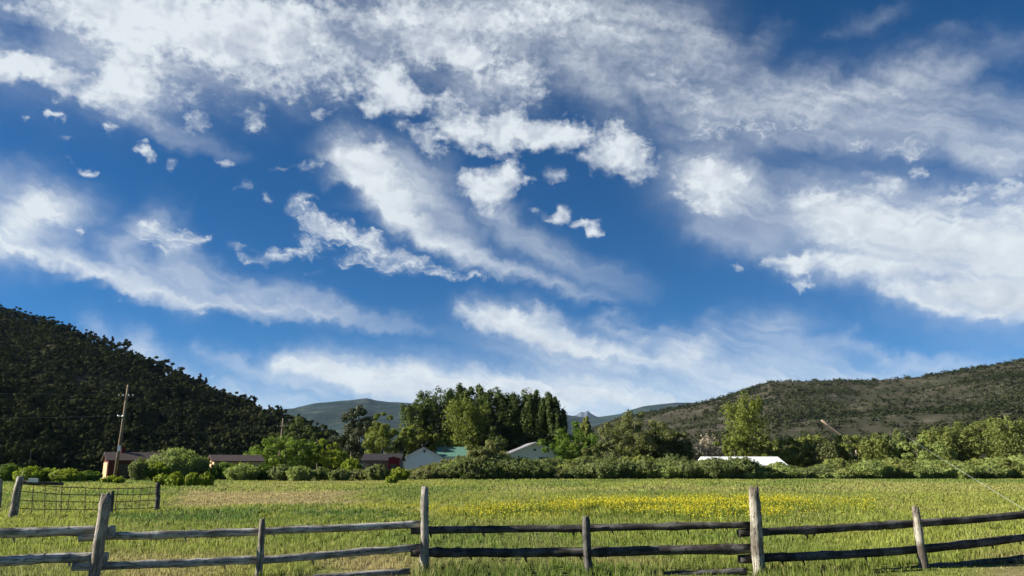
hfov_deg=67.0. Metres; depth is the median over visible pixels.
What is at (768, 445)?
poplar tree
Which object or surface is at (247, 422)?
hillside tree
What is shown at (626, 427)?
leafy tree
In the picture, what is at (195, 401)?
hillside tree
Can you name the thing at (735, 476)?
hedge willow
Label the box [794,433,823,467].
cottonwood tree
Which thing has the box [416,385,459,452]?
poplar tree
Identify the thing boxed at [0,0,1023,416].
sky
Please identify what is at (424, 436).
leafy tree
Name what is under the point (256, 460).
brown cabin
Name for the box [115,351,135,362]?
hillside tree
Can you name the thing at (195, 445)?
hillside tree
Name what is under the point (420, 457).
white house
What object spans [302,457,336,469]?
hillside tree
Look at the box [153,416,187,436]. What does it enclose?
hillside tree
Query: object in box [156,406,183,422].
hillside tree
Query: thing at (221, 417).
hillside tree
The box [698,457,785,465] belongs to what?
white roofed building
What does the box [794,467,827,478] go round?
hedge willow
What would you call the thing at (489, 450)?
olive bush
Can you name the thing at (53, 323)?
hillside tree
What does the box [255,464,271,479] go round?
field shrub
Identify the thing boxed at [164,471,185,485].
weed clump
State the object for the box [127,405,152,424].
hillside tree
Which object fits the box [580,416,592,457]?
leafy tree
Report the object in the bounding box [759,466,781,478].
hedge willow
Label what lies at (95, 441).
hillside tree
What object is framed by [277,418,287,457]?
utility pole
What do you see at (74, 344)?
hillside scrub
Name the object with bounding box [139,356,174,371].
hillside tree
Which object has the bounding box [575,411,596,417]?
rocky peak
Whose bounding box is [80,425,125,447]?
hillside tree
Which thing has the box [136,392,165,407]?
hillside tree
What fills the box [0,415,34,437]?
hillside tree
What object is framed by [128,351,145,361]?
hillside tree
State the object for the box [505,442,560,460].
grey house
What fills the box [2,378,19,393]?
hillside tree
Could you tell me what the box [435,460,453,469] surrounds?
hedge willow
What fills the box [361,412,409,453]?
leafy tree
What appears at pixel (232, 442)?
hillside tree
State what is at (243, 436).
hillside tree
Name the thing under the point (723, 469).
hedge willow
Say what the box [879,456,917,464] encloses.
hedge willow
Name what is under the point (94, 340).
hillside tree
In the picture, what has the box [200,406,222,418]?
hillside tree
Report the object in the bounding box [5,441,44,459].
hillside tree
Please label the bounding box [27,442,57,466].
hillside tree
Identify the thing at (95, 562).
log fence
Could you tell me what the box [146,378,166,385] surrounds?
hillside tree
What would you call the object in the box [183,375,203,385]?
hillside tree
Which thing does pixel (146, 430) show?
hillside tree
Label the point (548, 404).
poplar tree
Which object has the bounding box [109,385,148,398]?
hillside tree
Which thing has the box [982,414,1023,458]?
cottonwood tree
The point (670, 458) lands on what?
hedge willow
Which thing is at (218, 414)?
hillside tree
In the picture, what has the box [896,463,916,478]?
hedge willow
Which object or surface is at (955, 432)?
cottonwood tree
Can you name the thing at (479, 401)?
poplar tree
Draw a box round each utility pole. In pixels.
[113,385,133,476]
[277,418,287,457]
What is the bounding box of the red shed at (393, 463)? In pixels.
[387,457,400,470]
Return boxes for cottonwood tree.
[760,436,811,466]
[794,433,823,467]
[812,439,840,464]
[832,434,872,462]
[857,433,894,462]
[878,428,911,460]
[888,434,957,461]
[916,426,958,460]
[940,421,981,462]
[951,418,1023,461]
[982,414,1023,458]
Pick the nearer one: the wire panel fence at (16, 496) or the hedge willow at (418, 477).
the wire panel fence at (16, 496)
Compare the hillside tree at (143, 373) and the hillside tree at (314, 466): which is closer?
the hillside tree at (314, 466)
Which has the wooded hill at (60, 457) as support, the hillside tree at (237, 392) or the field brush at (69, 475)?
the hillside tree at (237, 392)
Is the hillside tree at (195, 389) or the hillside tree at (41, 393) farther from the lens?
the hillside tree at (195, 389)
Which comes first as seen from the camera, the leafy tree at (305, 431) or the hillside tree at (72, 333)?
the leafy tree at (305, 431)
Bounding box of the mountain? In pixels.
[271,398,692,465]
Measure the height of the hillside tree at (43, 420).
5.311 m
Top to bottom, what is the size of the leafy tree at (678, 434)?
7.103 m
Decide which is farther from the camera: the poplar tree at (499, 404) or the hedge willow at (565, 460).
the poplar tree at (499, 404)
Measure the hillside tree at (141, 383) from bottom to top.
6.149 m
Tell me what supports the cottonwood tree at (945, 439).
on the meadow ground at (1005, 570)
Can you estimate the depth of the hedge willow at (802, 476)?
89.04 m
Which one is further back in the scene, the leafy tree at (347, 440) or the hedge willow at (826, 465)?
the leafy tree at (347, 440)
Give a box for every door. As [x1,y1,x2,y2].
[102,462,107,477]
[118,464,128,478]
[390,464,396,469]
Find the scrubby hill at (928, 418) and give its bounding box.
[567,361,1023,461]
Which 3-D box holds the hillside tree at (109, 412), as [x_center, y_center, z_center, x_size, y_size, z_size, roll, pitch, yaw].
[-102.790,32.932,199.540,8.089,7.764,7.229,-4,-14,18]
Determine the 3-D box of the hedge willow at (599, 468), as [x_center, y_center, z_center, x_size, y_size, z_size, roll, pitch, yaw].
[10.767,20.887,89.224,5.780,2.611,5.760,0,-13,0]
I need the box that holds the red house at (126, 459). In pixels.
[101,447,166,478]
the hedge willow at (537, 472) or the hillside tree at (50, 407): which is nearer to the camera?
the hedge willow at (537, 472)
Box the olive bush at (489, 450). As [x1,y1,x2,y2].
[454,439,510,464]
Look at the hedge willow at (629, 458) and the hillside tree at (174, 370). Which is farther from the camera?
the hillside tree at (174, 370)
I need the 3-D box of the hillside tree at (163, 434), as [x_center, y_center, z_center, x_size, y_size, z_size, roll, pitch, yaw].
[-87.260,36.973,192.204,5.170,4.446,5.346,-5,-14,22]
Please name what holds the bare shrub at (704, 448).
on the meadow ground at (1005, 570)
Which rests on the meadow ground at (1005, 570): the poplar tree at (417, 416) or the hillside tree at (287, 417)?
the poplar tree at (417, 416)
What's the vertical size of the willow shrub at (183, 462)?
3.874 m
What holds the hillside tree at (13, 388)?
on the wooded hill at (60, 457)
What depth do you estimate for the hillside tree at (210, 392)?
271.75 m
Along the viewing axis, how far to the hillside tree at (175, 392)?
256.49 m
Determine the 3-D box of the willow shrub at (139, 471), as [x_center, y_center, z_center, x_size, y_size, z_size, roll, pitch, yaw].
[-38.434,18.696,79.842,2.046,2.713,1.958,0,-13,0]
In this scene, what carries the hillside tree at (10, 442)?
on the wooded hill at (60, 457)
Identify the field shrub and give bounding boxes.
[203,461,234,479]
[223,462,260,480]
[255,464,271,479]
[267,464,292,480]
[285,465,315,480]
[312,466,330,479]
[328,468,351,480]
[349,468,366,479]
[361,464,390,480]
[386,467,409,479]
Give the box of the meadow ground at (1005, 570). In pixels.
[2,469,1023,575]
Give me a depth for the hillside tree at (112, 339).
337.07 m
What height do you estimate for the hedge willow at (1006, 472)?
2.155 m
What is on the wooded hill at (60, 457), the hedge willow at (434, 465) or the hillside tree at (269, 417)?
the hillside tree at (269, 417)
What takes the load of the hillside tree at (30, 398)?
on the wooded hill at (60, 457)
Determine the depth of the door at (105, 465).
87.20 m
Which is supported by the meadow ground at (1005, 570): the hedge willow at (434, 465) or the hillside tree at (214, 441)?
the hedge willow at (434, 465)
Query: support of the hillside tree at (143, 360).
on the wooded hill at (60, 457)
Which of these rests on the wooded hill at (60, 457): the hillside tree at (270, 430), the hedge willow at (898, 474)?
the hillside tree at (270, 430)
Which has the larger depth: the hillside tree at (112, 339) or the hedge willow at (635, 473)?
the hillside tree at (112, 339)
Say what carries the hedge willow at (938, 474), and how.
on the meadow ground at (1005, 570)
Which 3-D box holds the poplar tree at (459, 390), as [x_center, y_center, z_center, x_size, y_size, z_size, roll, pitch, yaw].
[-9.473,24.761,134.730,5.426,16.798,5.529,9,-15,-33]
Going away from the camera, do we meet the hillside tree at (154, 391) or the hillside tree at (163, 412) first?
the hillside tree at (163, 412)
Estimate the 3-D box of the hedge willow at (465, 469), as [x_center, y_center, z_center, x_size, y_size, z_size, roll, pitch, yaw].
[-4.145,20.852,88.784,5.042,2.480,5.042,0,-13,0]
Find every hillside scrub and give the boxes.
[0,313,339,472]
[567,358,1023,463]
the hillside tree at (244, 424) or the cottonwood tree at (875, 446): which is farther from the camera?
the hillside tree at (244, 424)
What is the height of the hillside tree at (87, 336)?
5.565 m
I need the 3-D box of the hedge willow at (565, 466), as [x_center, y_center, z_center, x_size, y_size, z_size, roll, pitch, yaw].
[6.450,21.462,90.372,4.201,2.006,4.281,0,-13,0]
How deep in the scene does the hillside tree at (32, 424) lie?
178.87 m
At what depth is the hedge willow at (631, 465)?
88.12 m
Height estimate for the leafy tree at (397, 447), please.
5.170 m
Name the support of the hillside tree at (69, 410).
on the wooded hill at (60, 457)
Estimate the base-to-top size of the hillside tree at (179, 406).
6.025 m
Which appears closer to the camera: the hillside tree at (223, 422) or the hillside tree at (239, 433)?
the hillside tree at (239, 433)
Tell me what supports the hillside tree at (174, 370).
on the wooded hill at (60, 457)
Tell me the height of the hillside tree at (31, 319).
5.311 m
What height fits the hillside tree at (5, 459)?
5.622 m
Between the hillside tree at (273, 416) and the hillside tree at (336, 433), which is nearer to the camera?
the hillside tree at (336, 433)
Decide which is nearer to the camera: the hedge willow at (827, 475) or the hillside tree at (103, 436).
the hedge willow at (827, 475)
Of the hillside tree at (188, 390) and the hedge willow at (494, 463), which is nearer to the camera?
the hedge willow at (494, 463)
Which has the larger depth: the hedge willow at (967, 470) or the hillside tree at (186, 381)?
the hillside tree at (186, 381)
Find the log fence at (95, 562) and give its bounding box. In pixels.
[0,486,1023,575]
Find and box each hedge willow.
[408,475,438,478]
[410,466,442,478]
[410,471,452,478]
[417,462,444,469]
[433,458,453,466]
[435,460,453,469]
[443,466,461,478]
[444,455,484,469]
[458,460,485,478]
[475,458,513,478]
[497,451,511,459]
[498,455,541,478]
[520,459,555,478]
[533,457,568,467]
[544,468,570,478]
[555,459,577,467]
[556,463,576,470]
[566,457,589,466]
[568,466,591,478]
[573,455,602,464]
[582,458,627,478]
[583,462,616,478]
[594,454,622,462]
[614,459,636,478]
[622,455,635,462]
[628,467,645,478]
[632,454,658,462]
[635,460,660,478]
[648,461,682,478]
[656,453,690,463]
[669,459,683,467]
[673,461,702,478]
[692,456,740,478]
[696,469,717,478]
[722,474,743,478]
[725,456,751,463]
[732,457,760,478]
[741,469,767,478]
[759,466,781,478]
[768,461,789,467]
[772,466,806,478]
[783,474,812,478]
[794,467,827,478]
[807,463,848,467]
[809,464,841,472]
[814,471,856,478]
[821,457,855,467]
[829,467,869,478]
[848,459,896,478]
[853,475,878,478]
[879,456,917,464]
[883,464,907,478]
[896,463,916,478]
[906,465,934,478]
[918,459,950,464]
[919,462,952,478]
[938,462,962,478]
[941,459,967,464]
[943,463,984,478]
[962,461,980,465]
[965,457,990,465]
[969,466,1001,478]
[978,463,1013,478]
[979,457,1015,464]
[991,458,1021,478]
[1008,454,1023,462]
[1010,462,1023,478]
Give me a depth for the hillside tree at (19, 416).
178.96 m
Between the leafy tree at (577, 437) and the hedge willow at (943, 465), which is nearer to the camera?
the hedge willow at (943, 465)
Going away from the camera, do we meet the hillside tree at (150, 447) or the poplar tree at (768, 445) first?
the poplar tree at (768, 445)
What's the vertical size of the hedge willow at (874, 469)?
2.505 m
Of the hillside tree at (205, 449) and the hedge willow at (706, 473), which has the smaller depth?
the hedge willow at (706, 473)
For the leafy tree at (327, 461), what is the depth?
108.85 m
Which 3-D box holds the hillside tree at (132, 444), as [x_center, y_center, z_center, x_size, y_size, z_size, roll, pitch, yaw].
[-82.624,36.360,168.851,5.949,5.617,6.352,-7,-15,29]
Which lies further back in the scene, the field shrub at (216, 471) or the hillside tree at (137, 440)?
the hillside tree at (137, 440)
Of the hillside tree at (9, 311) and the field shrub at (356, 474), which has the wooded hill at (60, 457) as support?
the hillside tree at (9, 311)
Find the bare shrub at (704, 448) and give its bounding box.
[693,434,724,459]
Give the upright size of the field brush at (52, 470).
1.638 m
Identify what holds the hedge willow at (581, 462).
on the meadow ground at (1005, 570)
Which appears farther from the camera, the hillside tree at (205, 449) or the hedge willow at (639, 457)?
the hillside tree at (205, 449)
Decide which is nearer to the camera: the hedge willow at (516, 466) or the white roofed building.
the hedge willow at (516, 466)
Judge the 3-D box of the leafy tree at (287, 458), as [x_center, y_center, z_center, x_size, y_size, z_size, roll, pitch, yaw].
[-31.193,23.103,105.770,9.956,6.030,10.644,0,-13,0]
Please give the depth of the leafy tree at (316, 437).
146.57 m
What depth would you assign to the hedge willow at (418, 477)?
87.48 m
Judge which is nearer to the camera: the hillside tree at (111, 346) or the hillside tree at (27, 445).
the hillside tree at (27, 445)
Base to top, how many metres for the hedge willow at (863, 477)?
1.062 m
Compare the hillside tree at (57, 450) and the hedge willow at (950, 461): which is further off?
the hillside tree at (57, 450)
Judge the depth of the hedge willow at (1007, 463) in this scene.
91.42 m
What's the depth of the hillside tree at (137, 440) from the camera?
176.00 m
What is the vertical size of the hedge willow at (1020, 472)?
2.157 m
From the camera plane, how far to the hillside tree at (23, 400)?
205.10 m
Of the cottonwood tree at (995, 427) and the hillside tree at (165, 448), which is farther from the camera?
the hillside tree at (165, 448)
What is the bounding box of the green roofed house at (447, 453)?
[436,447,468,460]
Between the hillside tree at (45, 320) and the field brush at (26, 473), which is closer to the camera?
the field brush at (26, 473)
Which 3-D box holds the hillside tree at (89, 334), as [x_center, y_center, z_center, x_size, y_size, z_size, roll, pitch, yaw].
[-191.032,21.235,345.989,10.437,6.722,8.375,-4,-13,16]
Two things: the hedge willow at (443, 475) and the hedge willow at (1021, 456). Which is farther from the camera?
the hedge willow at (1021, 456)
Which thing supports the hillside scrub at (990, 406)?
on the scrubby hill at (928, 418)
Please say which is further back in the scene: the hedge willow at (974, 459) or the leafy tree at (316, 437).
the leafy tree at (316, 437)
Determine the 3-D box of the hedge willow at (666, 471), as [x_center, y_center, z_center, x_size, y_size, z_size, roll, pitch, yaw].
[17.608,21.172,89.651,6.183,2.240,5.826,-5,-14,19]
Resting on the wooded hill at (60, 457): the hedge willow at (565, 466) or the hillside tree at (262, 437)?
the hillside tree at (262, 437)
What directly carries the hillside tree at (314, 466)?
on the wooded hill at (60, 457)
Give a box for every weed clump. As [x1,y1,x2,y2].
[100,475,126,482]
[153,473,168,484]
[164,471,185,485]
[183,473,201,485]
[199,472,215,485]
[385,475,398,482]
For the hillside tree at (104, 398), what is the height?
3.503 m
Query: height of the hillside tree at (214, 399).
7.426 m
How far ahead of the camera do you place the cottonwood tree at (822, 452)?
108.92 m
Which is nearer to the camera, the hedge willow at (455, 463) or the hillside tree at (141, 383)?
the hedge willow at (455, 463)
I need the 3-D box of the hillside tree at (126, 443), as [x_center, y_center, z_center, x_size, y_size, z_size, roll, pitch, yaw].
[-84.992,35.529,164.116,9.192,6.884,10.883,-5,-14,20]
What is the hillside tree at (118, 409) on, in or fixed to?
on the wooded hill at (60, 457)
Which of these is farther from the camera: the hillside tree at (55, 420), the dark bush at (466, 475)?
the hillside tree at (55, 420)
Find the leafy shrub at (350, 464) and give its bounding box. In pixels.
[341,456,363,470]
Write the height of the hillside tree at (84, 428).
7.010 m
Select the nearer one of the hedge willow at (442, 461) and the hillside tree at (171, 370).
the hedge willow at (442, 461)
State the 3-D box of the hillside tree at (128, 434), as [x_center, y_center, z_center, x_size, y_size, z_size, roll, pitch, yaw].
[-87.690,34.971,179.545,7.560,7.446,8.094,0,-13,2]
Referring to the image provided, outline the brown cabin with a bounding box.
[208,455,264,466]
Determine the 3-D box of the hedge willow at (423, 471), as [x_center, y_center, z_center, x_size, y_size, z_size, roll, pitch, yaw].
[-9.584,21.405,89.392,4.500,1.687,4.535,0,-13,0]
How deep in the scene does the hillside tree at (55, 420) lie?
184.55 m
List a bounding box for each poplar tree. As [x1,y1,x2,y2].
[397,396,431,464]
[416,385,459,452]
[446,382,466,446]
[461,383,493,445]
[480,387,516,450]
[504,387,539,449]
[522,389,544,441]
[533,391,564,446]
[547,405,567,451]
[713,429,760,456]
[719,387,772,456]
[746,432,791,460]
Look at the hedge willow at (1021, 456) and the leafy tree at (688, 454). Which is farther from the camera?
the leafy tree at (688, 454)
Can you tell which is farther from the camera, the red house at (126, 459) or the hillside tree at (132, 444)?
the hillside tree at (132, 444)
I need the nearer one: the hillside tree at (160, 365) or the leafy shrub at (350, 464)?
the leafy shrub at (350, 464)
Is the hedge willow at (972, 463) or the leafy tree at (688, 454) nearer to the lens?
the hedge willow at (972, 463)
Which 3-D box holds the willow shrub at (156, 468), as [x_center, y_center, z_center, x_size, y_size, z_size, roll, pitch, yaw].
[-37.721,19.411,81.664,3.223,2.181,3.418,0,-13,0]
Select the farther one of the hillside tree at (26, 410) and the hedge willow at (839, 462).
the hillside tree at (26, 410)
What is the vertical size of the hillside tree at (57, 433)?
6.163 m
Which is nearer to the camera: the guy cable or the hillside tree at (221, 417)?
the guy cable
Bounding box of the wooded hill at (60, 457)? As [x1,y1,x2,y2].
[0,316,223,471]
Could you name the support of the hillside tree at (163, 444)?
on the wooded hill at (60, 457)
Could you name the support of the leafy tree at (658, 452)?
on the meadow ground at (1005, 570)
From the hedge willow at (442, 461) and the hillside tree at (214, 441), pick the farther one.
the hillside tree at (214, 441)
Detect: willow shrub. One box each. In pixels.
[128,456,150,480]
[145,446,211,476]
[145,462,171,479]
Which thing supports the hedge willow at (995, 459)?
on the meadow ground at (1005, 570)
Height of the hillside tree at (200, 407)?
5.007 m
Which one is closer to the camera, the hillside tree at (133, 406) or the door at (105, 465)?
the door at (105, 465)
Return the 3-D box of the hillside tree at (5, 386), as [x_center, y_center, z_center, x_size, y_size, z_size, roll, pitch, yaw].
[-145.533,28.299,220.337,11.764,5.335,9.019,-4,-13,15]
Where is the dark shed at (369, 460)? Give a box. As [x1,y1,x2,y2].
[360,454,405,470]
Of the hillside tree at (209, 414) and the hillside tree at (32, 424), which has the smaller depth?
the hillside tree at (32, 424)
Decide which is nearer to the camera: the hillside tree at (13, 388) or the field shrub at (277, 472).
the field shrub at (277, 472)
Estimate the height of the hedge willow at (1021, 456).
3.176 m
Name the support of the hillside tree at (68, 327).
on the wooded hill at (60, 457)
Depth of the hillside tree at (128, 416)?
199.46 m
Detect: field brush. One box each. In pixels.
[0,463,23,480]
[12,466,52,481]
[44,467,59,481]
[47,467,86,481]
[82,470,102,480]
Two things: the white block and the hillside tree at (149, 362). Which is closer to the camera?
the white block
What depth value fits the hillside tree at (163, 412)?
219.54 m
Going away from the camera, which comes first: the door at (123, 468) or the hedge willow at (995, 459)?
the door at (123, 468)
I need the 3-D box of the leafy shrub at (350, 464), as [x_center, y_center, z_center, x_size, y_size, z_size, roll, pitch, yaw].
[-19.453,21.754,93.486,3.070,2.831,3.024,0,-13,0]
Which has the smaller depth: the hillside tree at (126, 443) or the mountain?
the hillside tree at (126, 443)
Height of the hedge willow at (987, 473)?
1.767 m
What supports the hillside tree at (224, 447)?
on the wooded hill at (60, 457)
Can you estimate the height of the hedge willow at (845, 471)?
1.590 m
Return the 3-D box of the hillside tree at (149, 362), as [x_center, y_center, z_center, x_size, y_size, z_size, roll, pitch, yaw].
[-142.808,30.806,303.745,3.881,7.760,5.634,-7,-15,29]
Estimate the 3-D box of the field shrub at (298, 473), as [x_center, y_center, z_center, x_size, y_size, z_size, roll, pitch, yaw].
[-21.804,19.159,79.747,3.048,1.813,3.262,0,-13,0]
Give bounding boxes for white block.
[28,478,37,481]
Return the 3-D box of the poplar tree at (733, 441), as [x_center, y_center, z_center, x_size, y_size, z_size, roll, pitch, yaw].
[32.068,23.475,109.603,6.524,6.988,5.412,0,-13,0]
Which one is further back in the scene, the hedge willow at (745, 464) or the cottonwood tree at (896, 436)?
the cottonwood tree at (896, 436)
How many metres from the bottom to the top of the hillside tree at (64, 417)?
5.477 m
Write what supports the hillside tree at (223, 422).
on the wooded hill at (60, 457)
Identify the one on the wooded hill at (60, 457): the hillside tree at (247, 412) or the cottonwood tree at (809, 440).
the hillside tree at (247, 412)
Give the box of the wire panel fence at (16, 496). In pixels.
[0,476,160,516]
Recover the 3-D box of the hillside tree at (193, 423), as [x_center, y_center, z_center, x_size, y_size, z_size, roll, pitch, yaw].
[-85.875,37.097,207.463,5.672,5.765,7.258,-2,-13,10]
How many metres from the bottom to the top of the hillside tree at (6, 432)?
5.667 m
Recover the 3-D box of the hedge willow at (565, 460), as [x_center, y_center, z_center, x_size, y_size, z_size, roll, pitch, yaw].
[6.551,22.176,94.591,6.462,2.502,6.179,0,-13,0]
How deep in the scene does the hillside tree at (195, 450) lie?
174.73 m
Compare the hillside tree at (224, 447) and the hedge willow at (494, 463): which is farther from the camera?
the hillside tree at (224, 447)
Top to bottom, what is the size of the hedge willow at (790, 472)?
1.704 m
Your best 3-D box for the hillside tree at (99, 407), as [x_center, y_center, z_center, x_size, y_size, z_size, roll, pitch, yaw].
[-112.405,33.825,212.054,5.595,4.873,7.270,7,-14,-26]
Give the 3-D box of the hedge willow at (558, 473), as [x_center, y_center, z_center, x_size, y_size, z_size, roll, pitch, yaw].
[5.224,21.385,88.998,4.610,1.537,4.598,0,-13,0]
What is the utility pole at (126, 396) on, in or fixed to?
on the meadow ground at (1005, 570)
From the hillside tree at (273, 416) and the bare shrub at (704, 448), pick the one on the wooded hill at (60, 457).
the hillside tree at (273, 416)
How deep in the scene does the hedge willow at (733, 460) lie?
95.81 m
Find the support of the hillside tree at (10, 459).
on the wooded hill at (60, 457)
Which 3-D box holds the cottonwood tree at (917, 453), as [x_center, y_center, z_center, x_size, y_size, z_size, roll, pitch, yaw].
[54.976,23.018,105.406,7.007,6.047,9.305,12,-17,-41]
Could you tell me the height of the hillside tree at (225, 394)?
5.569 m
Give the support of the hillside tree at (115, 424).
on the wooded hill at (60, 457)
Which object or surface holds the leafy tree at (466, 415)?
on the meadow ground at (1005, 570)
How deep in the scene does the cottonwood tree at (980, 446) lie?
114.36 m
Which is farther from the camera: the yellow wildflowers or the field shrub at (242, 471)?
the field shrub at (242, 471)
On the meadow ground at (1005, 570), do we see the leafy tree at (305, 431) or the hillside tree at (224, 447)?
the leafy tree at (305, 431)
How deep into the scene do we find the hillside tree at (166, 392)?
259.84 m
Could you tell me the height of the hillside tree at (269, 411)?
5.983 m
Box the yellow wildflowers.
[339,490,876,523]
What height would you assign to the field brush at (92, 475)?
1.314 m
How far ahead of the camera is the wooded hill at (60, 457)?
256.46 m
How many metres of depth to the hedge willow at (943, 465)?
90.39 m
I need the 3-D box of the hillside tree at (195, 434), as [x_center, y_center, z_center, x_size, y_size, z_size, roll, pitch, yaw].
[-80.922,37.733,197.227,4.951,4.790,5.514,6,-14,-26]
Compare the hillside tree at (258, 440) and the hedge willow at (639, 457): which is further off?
the hillside tree at (258, 440)
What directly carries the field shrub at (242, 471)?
on the meadow ground at (1005, 570)
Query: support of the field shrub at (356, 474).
on the meadow ground at (1005, 570)
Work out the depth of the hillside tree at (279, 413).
254.87 m
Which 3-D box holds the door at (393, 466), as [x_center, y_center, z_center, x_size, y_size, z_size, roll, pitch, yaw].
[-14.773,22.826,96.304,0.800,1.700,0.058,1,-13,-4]
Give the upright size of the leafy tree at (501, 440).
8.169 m
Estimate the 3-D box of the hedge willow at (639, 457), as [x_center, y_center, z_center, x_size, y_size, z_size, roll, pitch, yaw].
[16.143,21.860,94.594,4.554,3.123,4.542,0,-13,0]
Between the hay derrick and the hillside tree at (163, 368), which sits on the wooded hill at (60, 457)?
the hillside tree at (163, 368)
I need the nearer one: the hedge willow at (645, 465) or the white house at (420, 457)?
the hedge willow at (645, 465)
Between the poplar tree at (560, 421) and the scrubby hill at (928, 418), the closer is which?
the poplar tree at (560, 421)
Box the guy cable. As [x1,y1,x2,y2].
[901,433,1021,507]
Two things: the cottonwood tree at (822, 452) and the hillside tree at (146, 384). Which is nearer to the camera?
the cottonwood tree at (822, 452)
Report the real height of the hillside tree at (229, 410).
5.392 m
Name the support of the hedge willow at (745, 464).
on the meadow ground at (1005, 570)
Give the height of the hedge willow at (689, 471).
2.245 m
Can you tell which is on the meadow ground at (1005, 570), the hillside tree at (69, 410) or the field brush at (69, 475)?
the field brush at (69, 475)
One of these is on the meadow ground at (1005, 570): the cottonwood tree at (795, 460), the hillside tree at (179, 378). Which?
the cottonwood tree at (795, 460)
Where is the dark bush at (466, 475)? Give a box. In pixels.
[446,460,496,479]
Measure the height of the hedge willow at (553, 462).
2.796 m
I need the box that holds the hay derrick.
[821,420,856,453]
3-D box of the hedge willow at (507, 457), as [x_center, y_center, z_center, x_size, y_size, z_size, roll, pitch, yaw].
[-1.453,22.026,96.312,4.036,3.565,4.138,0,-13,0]
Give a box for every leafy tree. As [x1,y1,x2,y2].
[243,435,321,467]
[267,416,316,468]
[300,431,337,468]
[303,438,348,469]
[327,405,380,463]
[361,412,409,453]
[392,424,450,456]
[392,443,412,469]
[438,396,492,449]
[465,426,518,452]
[537,420,606,460]
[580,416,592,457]
[580,434,632,459]
[593,409,676,459]
[621,424,692,458]
[661,431,690,453]
[670,441,705,460]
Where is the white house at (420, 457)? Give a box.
[404,447,444,469]
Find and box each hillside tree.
[0,306,21,318]
[0,379,21,392]
[0,405,3,427]
[0,411,53,436]
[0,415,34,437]
[0,425,29,445]
[0,432,36,463]
[0,443,11,466]
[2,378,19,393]
[5,382,36,396]
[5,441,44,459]
[6,311,27,319]
[6,452,29,462]
[7,438,54,467]
[13,385,52,406]
[15,388,28,408]
[16,389,45,407]
[17,405,45,423]
[18,312,35,322]
[19,423,42,435]
[24,314,45,323]
[24,407,62,424]
[25,411,56,431]
[26,437,65,455]
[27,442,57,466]
[30,416,54,431]
[36,420,54,444]
[37,315,56,324]
[38,319,55,324]
[45,396,68,412]
[46,407,73,423]
[47,320,64,326]
[52,420,88,442]
[54,398,97,420]
[60,323,76,331]
[67,331,88,338]
[67,418,98,438]
[73,329,96,340]
[76,332,98,341]
[78,431,112,456]
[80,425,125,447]
[83,439,135,461]
[87,337,107,344]
[90,437,120,462]
[91,402,109,412]
[93,397,111,404]
[93,401,123,425]
[101,339,114,349]
[104,404,131,418]
[106,415,131,430]
[107,336,115,350]
[107,339,132,354]
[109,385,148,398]
[113,408,139,423]
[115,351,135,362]
[115,352,130,358]
[116,423,153,448]
[119,399,154,416]
[123,420,161,444]
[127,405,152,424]
[127,442,145,451]
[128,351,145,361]
[129,381,152,395]
[129,430,141,448]
[130,365,150,377]
[132,356,151,368]
[135,377,156,388]
[135,386,165,402]
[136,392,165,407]
[137,440,159,450]
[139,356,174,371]
[143,357,165,371]
[144,357,153,372]
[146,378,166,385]
[146,400,180,416]
[146,441,171,451]
[152,359,172,376]
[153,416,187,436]
[155,383,181,393]
[155,428,170,439]
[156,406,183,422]
[160,433,191,447]
[161,367,184,381]
[162,383,170,396]
[166,368,184,378]
[166,372,188,384]
[167,400,186,413]
[169,385,178,398]
[169,395,199,410]
[171,436,203,456]
[173,377,193,389]
[176,384,196,396]
[179,382,198,396]
[182,408,199,421]
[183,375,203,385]
[184,427,204,440]
[186,402,212,423]
[186,415,204,430]
[190,404,213,412]
[190,441,212,455]
[191,386,212,401]
[195,386,220,398]
[197,442,223,456]
[199,385,220,394]
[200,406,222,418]
[202,439,221,446]
[205,389,231,397]
[207,391,219,408]
[209,415,235,431]
[209,433,245,454]
[211,409,233,418]
[212,411,234,423]
[213,440,236,454]
[215,411,220,425]
[218,399,235,408]
[219,407,239,421]
[220,396,238,405]
[221,428,256,450]
[223,409,251,417]
[224,391,250,398]
[226,427,251,443]
[227,407,256,426]
[232,423,256,438]
[233,395,257,406]
[237,441,266,450]
[239,417,267,429]
[242,425,277,434]
[244,403,265,415]
[244,434,268,446]
[250,416,272,427]
[252,436,263,452]
[256,411,278,430]
[257,408,276,416]
[258,413,279,420]
[261,424,280,442]
[274,415,303,428]
[276,420,294,428]
[277,406,282,416]
[300,463,318,469]
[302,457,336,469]
[321,426,339,437]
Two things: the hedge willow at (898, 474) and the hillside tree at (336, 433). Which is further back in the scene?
the hillside tree at (336, 433)
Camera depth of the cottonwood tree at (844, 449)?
110.56 m
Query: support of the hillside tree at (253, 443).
on the wooded hill at (60, 457)
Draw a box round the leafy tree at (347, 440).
[327,405,380,463]
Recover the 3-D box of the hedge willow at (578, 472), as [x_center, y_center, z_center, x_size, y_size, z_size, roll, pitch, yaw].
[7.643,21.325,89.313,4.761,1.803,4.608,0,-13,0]
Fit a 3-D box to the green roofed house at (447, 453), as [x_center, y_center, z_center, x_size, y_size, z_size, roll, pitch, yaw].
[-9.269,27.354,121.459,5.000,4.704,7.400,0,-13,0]
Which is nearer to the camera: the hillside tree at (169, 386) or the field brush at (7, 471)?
the field brush at (7, 471)
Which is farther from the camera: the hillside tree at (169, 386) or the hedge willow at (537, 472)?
the hillside tree at (169, 386)

